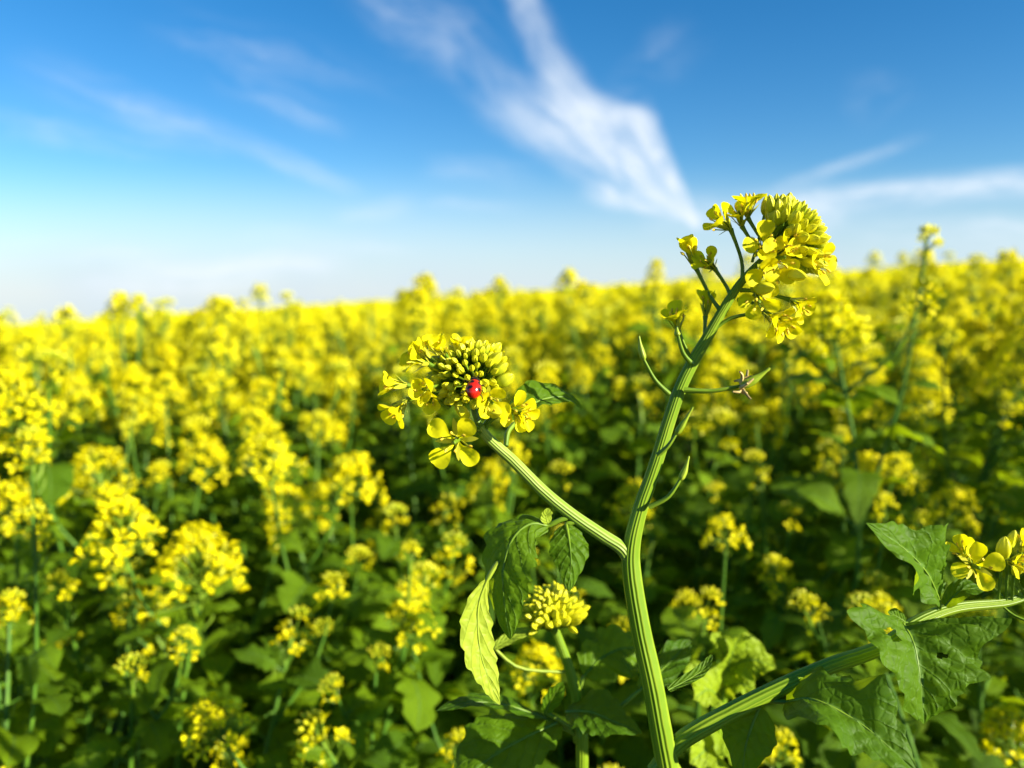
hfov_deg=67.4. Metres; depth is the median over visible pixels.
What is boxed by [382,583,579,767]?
mustard plant
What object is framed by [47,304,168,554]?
mustard plant
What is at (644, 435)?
mustard plant
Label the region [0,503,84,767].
mustard plant
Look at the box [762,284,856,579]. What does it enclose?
mustard plant
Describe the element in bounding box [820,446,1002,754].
mustard plant
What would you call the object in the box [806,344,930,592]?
mustard plant
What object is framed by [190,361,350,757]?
mustard plant
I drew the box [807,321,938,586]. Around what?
mustard plant
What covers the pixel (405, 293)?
mustard plant
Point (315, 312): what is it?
mustard field
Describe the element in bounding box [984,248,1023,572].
mustard plant
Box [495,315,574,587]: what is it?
mustard plant
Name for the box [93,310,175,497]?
mustard plant
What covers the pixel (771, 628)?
mustard plant
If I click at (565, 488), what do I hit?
mustard plant
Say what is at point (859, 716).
mustard plant
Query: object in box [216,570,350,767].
mustard plant
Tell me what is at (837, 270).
mustard plant
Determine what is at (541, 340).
mustard plant
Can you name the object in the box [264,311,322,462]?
mustard plant
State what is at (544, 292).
mustard plant
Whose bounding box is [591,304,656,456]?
mustard plant
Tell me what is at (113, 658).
mustard plant
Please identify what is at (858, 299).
mustard plant
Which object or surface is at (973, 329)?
mustard plant
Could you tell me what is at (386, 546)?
mustard plant
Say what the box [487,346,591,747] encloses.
mustard plant
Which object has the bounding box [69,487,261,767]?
mustard plant
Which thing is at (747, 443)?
mustard plant
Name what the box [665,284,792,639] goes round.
mustard plant
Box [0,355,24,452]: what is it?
mustard plant
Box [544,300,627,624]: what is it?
mustard plant
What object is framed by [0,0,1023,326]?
sky
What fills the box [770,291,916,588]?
mustard plant
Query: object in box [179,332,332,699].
mustard plant
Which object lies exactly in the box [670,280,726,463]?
mustard plant
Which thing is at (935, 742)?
undergrowth
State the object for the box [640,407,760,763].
mustard plant
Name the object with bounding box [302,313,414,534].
mustard plant
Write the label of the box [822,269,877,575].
mustard plant
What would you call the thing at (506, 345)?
mustard plant
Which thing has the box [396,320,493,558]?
mustard plant
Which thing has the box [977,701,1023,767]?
mustard plant
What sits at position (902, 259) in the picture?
mustard plant
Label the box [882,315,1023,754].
mustard plant
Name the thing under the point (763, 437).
mustard plant
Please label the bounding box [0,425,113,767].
mustard plant
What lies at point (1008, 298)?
mustard plant
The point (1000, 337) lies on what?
mustard plant
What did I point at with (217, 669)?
mustard plant
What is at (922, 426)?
mustard plant
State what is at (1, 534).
mustard plant
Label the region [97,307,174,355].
mustard plant
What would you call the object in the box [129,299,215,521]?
mustard plant
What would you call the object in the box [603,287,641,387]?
mustard plant
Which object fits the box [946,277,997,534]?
mustard plant
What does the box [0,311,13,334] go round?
mustard plant
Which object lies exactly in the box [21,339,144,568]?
mustard plant
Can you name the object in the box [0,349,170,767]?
mustard plant
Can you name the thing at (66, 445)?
mustard plant
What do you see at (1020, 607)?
mustard plant
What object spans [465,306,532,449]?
mustard plant
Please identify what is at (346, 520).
mustard plant
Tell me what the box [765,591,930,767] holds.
mustard plant
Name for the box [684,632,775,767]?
mustard plant
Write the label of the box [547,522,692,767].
mustard plant
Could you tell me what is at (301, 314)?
mustard plant
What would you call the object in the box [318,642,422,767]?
mustard plant
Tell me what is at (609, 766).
mustard plant
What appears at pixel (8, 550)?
mustard plant
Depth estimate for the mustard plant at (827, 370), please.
1.48 m
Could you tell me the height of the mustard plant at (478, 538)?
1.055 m
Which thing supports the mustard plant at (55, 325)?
on the ground
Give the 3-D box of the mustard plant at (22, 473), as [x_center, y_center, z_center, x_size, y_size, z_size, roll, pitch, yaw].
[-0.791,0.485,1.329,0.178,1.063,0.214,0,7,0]
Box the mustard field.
[7,256,1023,530]
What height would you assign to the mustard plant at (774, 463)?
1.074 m
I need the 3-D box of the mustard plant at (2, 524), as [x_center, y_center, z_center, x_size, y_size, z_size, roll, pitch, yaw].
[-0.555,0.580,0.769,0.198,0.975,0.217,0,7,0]
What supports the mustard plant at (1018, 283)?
on the ground
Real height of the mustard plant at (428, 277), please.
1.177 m
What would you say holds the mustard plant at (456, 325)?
on the ground
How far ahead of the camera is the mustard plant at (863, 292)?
1.46 m
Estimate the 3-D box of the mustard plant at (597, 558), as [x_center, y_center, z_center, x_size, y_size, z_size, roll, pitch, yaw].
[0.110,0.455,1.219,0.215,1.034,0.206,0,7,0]
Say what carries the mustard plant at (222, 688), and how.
on the ground
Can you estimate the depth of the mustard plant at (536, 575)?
1.58 m
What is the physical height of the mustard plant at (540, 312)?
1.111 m
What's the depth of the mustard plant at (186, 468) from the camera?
1.68 m
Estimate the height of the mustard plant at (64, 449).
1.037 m
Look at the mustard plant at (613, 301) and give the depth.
1.77 m
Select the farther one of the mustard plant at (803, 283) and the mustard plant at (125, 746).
the mustard plant at (803, 283)
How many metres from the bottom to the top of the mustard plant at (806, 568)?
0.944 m
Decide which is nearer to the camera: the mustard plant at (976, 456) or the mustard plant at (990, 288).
the mustard plant at (976, 456)
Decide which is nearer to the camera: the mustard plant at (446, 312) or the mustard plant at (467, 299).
the mustard plant at (467, 299)
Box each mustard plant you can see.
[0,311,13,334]
[0,319,67,477]
[0,323,82,626]
[0,332,121,703]
[0,336,45,566]
[0,346,60,486]
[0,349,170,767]
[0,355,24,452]
[0,361,67,592]
[0,383,74,640]
[0,389,84,626]
[0,396,21,458]
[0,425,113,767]
[0,437,93,641]
[0,457,18,478]
[0,463,152,737]
[0,495,134,762]
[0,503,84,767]
[0,521,14,562]
[0,558,174,767]
[1,590,145,767]
[2,306,59,474]
[10,324,61,519]
[16,443,210,767]
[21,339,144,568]
[22,375,111,637]
[23,323,103,556]
[28,324,172,736]
[36,346,120,624]
[37,562,174,767]
[38,309,130,346]
[43,618,260,767]
[46,350,171,735]
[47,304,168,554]
[52,298,180,718]
[54,374,183,543]
[60,575,217,767]
[64,385,230,743]
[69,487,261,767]
[72,290,193,731]
[85,322,153,498]
[88,504,296,766]
[89,385,252,767]
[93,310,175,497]
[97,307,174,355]
[98,310,227,620]
[107,323,227,598]
[107,370,260,767]
[108,360,302,767]
[112,363,245,725]
[116,314,157,497]
[117,340,224,635]
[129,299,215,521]
[131,297,205,598]
[138,317,252,638]
[161,314,241,546]
[169,295,277,712]
[173,308,252,486]
[177,329,276,544]
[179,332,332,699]
[180,324,300,707]
[180,356,295,737]
[181,691,465,767]
[190,307,279,637]
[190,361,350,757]
[191,298,283,461]
[206,358,306,712]
[210,734,318,767]
[216,409,328,706]
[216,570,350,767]
[222,282,304,431]
[227,334,367,740]
[232,425,374,760]
[237,348,290,700]
[240,409,364,722]
[241,545,387,764]
[256,354,370,547]
[261,329,353,587]
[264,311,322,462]
[267,380,375,692]
[275,306,392,668]
[276,291,360,487]
[282,306,358,474]
[284,359,410,563]
[295,451,399,722]
[296,302,348,369]
[296,372,399,674]
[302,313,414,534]
[305,539,467,764]
[306,306,417,565]
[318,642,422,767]
[319,506,413,716]
[324,286,455,680]
[326,309,426,566]
[333,531,506,764]
[337,303,395,447]
[341,327,406,540]
[342,299,390,398]
[345,502,472,767]
[353,379,444,649]
[355,272,439,530]
[359,340,474,648]
[365,289,415,471]
[368,335,478,716]
[370,314,476,518]
[377,192,1023,767]
[380,396,486,646]
[382,323,429,522]
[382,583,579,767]
[391,383,513,722]
[392,288,464,502]
[393,493,477,743]
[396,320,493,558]
[401,421,553,722]
[404,310,472,518]
[409,282,448,520]
[416,312,505,674]
[416,334,530,679]
[420,412,600,763]
[434,310,504,516]
[437,580,691,767]
[438,309,484,474]
[439,338,519,647]
[445,370,568,661]
[446,276,522,571]
[446,418,576,763]
[450,287,517,525]
[450,297,525,575]
[465,296,548,452]
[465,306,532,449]
[469,290,523,489]
[476,312,599,584]
[483,286,532,385]
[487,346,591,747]
[494,314,595,579]
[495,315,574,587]
[495,365,604,663]
[499,524,630,767]
[510,295,633,643]
[516,267,594,509]
[525,288,597,432]
[534,283,601,478]
[536,286,652,599]
[539,346,639,754]
[541,342,639,625]
[542,373,713,767]
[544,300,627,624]
[545,478,698,767]
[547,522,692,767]
[554,616,653,767]
[565,301,662,555]
[570,279,671,640]
[576,279,703,556]
[580,275,654,464]
[582,294,629,601]
[582,387,675,623]
[590,292,721,569]
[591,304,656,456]
[598,763,617,767]
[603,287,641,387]
[607,258,741,631]
[611,513,756,767]
[624,281,713,565]
[624,302,761,640]
[626,588,766,767]
[639,269,719,616]
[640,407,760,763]
[644,275,695,515]
[657,293,712,458]
[660,293,722,649]
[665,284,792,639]
[665,449,778,767]
[668,290,805,583]
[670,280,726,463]
[679,349,765,629]
[682,322,825,622]
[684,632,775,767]
[692,254,781,514]
[693,349,818,655]
[696,357,860,647]
[700,346,827,555]
[704,292,816,592]
[704,303,784,540]
[715,313,840,656]
[716,464,870,767]
[723,273,838,539]
[724,282,808,539]
[732,491,903,767]
[740,407,868,766]
[750,223,966,767]
[756,266,843,592]
[760,276,858,523]
[761,569,920,764]
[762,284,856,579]
[762,726,801,767]
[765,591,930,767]
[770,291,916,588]
[777,276,931,647]
[781,262,848,451]
[784,424,925,669]
[785,471,980,732]
[801,333,989,582]
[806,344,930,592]
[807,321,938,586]
[809,359,942,653]
[812,271,917,581]
[818,354,954,747]
[819,292,926,582]
[820,279,933,585]
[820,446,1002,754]
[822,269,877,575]
[832,322,994,589]
[833,591,1007,767]
[836,274,938,581]
[840,276,940,457]
[857,534,1023,767]
[862,266,931,356]
[865,251,908,422]
[876,252,954,444]
[879,306,1004,581]
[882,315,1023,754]
[884,463,1023,754]
[888,317,1023,570]
[898,248,997,521]
[903,261,997,536]
[903,305,984,504]
[908,281,1018,505]
[909,319,971,503]
[913,443,1023,753]
[936,271,1018,655]
[937,353,1023,753]
[943,553,1023,757]
[945,253,1023,522]
[945,332,1023,666]
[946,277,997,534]
[950,284,1023,537]
[966,269,1023,614]
[974,296,1023,615]
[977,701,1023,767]
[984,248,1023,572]
[986,262,1023,429]
[989,328,1023,676]
[996,292,1023,327]
[1008,573,1023,630]
[1018,602,1023,610]
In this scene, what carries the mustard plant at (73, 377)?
on the ground
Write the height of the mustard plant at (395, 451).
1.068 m
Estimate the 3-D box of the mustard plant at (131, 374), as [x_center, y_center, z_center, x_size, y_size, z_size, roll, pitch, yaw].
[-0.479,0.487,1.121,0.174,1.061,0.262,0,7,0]
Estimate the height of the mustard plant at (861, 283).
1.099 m
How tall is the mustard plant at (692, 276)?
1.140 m
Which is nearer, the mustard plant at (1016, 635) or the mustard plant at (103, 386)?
the mustard plant at (1016, 635)
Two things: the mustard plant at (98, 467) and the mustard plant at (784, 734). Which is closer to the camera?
the mustard plant at (784, 734)
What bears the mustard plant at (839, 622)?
on the ground
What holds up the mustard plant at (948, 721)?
on the ground
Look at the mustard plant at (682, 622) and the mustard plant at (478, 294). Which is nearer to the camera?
the mustard plant at (682, 622)
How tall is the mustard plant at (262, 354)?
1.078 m
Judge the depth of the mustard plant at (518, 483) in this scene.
0.89 m
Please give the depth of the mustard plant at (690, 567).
1.26 m
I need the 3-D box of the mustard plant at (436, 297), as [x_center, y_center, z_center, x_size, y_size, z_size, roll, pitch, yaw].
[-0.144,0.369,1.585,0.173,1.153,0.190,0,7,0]
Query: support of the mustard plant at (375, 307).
on the ground
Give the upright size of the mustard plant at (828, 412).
1.112 m
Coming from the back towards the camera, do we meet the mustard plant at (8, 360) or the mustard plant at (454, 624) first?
the mustard plant at (8, 360)
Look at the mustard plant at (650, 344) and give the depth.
1.05 m
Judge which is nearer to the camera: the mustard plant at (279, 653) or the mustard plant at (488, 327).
the mustard plant at (279, 653)
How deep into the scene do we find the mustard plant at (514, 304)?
1.59 m
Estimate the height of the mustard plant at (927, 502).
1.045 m
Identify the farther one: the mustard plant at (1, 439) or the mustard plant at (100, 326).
the mustard plant at (100, 326)
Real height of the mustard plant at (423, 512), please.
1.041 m
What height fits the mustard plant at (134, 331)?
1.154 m
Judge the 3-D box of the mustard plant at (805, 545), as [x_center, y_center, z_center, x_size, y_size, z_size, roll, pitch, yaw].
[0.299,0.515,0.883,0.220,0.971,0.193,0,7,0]
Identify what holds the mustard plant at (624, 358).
on the ground
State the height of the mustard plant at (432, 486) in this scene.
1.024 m
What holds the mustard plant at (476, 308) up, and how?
on the ground
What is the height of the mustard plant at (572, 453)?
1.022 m
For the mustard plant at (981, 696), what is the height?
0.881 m
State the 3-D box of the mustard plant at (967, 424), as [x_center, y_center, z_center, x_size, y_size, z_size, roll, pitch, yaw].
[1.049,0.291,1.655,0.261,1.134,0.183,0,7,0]
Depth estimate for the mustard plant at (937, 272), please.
1.24 m
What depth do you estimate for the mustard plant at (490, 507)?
0.78 m
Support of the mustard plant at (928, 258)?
on the ground
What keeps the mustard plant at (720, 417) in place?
on the ground
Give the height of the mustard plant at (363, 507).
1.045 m
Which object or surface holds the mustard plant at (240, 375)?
on the ground
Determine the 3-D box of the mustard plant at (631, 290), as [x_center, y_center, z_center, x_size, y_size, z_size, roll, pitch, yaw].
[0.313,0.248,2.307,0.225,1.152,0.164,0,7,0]
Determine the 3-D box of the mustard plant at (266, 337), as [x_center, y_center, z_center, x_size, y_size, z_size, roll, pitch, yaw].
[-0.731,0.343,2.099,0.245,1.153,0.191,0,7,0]
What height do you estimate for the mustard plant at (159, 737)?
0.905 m
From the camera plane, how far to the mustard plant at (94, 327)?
1.44 m
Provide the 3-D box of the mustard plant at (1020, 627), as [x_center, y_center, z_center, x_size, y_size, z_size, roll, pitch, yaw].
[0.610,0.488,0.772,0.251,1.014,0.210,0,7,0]
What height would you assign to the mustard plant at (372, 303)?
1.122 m
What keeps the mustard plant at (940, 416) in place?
on the ground
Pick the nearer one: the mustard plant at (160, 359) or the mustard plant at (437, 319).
the mustard plant at (160, 359)
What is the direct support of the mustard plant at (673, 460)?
on the ground
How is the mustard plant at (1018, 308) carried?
on the ground
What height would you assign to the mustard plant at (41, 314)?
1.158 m
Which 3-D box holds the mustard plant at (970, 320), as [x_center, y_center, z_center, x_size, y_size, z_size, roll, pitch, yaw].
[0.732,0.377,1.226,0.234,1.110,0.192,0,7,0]
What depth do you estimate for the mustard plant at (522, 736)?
0.35 m
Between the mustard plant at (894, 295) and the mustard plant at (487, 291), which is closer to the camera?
the mustard plant at (894, 295)
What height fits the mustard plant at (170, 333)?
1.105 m
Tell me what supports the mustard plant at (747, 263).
on the ground
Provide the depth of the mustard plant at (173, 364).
1.29 m
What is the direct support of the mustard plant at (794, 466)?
on the ground
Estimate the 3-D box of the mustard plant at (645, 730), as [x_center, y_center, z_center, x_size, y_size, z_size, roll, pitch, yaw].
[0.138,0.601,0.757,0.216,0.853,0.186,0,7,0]
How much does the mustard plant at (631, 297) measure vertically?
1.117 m
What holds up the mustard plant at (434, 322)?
on the ground
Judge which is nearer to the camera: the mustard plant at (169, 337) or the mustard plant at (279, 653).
the mustard plant at (279, 653)
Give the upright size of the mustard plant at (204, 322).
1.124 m
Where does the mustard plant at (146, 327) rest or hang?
on the ground
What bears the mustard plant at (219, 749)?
on the ground
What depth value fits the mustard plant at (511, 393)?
1.11 m
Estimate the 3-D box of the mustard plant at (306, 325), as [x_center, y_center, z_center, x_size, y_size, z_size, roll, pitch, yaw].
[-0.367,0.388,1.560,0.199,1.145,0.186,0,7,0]
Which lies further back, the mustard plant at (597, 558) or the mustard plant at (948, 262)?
the mustard plant at (948, 262)
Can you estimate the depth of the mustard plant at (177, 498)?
0.85 m
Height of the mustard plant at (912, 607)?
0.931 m
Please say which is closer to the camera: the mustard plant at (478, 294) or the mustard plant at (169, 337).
the mustard plant at (169, 337)
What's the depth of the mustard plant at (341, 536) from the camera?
0.95 m
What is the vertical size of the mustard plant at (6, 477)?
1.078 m
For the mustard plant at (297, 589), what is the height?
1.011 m
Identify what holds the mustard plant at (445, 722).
on the ground
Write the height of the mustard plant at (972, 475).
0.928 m
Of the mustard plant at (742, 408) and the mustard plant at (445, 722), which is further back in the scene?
the mustard plant at (742, 408)
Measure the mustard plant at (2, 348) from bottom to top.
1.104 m
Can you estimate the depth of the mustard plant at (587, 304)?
1.41 m
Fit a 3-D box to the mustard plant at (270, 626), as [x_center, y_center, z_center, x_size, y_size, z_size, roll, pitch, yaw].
[-0.338,0.462,1.189,0.255,1.086,0.219,0,7,0]
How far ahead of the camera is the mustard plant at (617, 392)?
1.08 m
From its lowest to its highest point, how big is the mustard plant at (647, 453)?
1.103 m
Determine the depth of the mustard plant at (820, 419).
1.02 m
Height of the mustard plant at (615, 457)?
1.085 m
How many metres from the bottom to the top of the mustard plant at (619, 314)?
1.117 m
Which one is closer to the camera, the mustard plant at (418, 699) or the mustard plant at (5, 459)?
the mustard plant at (418, 699)
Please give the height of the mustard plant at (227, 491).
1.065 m
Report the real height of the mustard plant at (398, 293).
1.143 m
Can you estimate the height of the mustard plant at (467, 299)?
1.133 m
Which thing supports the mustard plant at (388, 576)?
on the ground
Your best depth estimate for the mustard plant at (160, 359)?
1.21 m
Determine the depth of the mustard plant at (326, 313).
1.95 m
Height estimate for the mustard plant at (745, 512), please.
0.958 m
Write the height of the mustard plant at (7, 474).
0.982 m
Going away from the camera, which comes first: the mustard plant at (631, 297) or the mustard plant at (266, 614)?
the mustard plant at (266, 614)
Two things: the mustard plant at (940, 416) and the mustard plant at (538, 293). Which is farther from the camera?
the mustard plant at (538, 293)
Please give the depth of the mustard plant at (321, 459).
1.39 m
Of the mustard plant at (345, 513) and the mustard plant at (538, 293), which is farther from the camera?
the mustard plant at (538, 293)
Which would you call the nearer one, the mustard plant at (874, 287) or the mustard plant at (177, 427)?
the mustard plant at (177, 427)
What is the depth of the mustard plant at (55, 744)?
0.67 m
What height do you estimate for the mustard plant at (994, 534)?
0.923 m
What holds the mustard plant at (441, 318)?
on the ground
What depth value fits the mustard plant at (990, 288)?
1.34 m
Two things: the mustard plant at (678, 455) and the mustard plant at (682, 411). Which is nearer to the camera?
the mustard plant at (682, 411)
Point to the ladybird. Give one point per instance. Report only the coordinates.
(473, 388)
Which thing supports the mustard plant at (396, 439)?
on the ground
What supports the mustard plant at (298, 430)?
on the ground
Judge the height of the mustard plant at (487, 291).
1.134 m
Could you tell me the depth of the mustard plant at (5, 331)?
1.59 m
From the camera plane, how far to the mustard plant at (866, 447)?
0.86 m
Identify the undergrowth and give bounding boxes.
[3,426,1023,767]
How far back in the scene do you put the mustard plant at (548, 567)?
0.72 m
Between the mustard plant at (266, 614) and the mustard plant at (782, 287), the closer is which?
the mustard plant at (266, 614)
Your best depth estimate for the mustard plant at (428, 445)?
1.08 m
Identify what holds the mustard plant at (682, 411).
on the ground
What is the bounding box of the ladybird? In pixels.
[461,373,484,399]
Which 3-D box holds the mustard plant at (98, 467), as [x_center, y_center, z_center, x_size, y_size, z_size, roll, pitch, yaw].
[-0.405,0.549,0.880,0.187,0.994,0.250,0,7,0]
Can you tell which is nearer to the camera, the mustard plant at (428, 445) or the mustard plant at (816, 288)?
the mustard plant at (428, 445)
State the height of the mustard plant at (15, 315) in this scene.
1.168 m
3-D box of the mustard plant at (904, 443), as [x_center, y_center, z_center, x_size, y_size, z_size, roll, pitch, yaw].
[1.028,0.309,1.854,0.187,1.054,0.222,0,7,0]
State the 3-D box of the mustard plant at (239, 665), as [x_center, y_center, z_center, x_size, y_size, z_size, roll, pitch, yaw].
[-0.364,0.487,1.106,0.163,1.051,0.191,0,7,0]
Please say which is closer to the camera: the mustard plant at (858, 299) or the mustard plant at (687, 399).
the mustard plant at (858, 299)
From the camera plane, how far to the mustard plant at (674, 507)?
0.94 m
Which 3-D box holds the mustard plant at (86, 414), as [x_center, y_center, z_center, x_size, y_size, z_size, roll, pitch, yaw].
[-0.518,0.478,1.023,0.204,1.108,0.229,0,7,0]
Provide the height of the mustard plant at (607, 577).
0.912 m
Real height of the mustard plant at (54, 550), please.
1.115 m
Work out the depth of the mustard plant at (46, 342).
1.52 m
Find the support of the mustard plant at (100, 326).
on the ground
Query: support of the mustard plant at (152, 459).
on the ground
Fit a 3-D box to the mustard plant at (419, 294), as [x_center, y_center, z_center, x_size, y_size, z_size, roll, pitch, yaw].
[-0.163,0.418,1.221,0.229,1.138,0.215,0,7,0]
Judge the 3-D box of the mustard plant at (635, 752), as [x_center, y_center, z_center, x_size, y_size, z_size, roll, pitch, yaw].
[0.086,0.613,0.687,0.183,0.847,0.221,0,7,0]
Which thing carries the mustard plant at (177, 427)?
on the ground
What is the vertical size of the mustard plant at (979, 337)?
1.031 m
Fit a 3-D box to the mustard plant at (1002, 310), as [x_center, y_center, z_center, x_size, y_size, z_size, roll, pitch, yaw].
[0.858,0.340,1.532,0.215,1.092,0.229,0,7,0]
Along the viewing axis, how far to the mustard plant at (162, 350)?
1.21 m
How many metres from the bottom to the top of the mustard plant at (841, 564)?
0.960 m
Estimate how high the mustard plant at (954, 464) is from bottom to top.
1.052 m
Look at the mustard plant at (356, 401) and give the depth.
1.19 m
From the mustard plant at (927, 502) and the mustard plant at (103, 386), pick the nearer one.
the mustard plant at (103, 386)
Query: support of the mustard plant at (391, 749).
on the ground
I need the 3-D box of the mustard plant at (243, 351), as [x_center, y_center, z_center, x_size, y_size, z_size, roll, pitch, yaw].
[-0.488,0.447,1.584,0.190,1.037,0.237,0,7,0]
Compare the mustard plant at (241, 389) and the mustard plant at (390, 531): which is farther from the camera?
the mustard plant at (241, 389)
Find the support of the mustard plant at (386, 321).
on the ground
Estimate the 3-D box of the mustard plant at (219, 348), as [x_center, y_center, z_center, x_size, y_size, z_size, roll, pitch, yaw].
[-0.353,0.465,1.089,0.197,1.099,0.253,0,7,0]
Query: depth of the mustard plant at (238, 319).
1.91 m
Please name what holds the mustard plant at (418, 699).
on the ground
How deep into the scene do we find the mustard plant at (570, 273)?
1.46 m
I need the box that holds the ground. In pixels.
[3,397,965,651]
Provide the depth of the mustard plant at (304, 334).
1.32 m
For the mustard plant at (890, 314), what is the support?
on the ground
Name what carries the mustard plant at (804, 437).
on the ground
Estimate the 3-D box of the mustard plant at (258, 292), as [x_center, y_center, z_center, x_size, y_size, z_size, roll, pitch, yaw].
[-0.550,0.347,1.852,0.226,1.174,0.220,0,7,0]
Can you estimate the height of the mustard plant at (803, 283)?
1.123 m
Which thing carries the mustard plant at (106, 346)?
on the ground
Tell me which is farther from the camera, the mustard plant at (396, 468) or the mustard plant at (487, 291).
the mustard plant at (487, 291)
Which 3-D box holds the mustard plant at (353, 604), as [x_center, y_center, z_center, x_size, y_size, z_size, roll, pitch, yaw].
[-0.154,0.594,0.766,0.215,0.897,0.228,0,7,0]
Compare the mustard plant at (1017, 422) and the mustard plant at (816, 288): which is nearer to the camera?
the mustard plant at (1017, 422)
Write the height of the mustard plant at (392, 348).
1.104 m
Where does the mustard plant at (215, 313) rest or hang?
on the ground
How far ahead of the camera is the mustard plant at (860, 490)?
0.69 m
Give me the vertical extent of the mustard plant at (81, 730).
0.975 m
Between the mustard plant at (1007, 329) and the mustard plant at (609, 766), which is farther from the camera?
the mustard plant at (1007, 329)
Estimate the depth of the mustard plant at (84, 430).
1.30 m

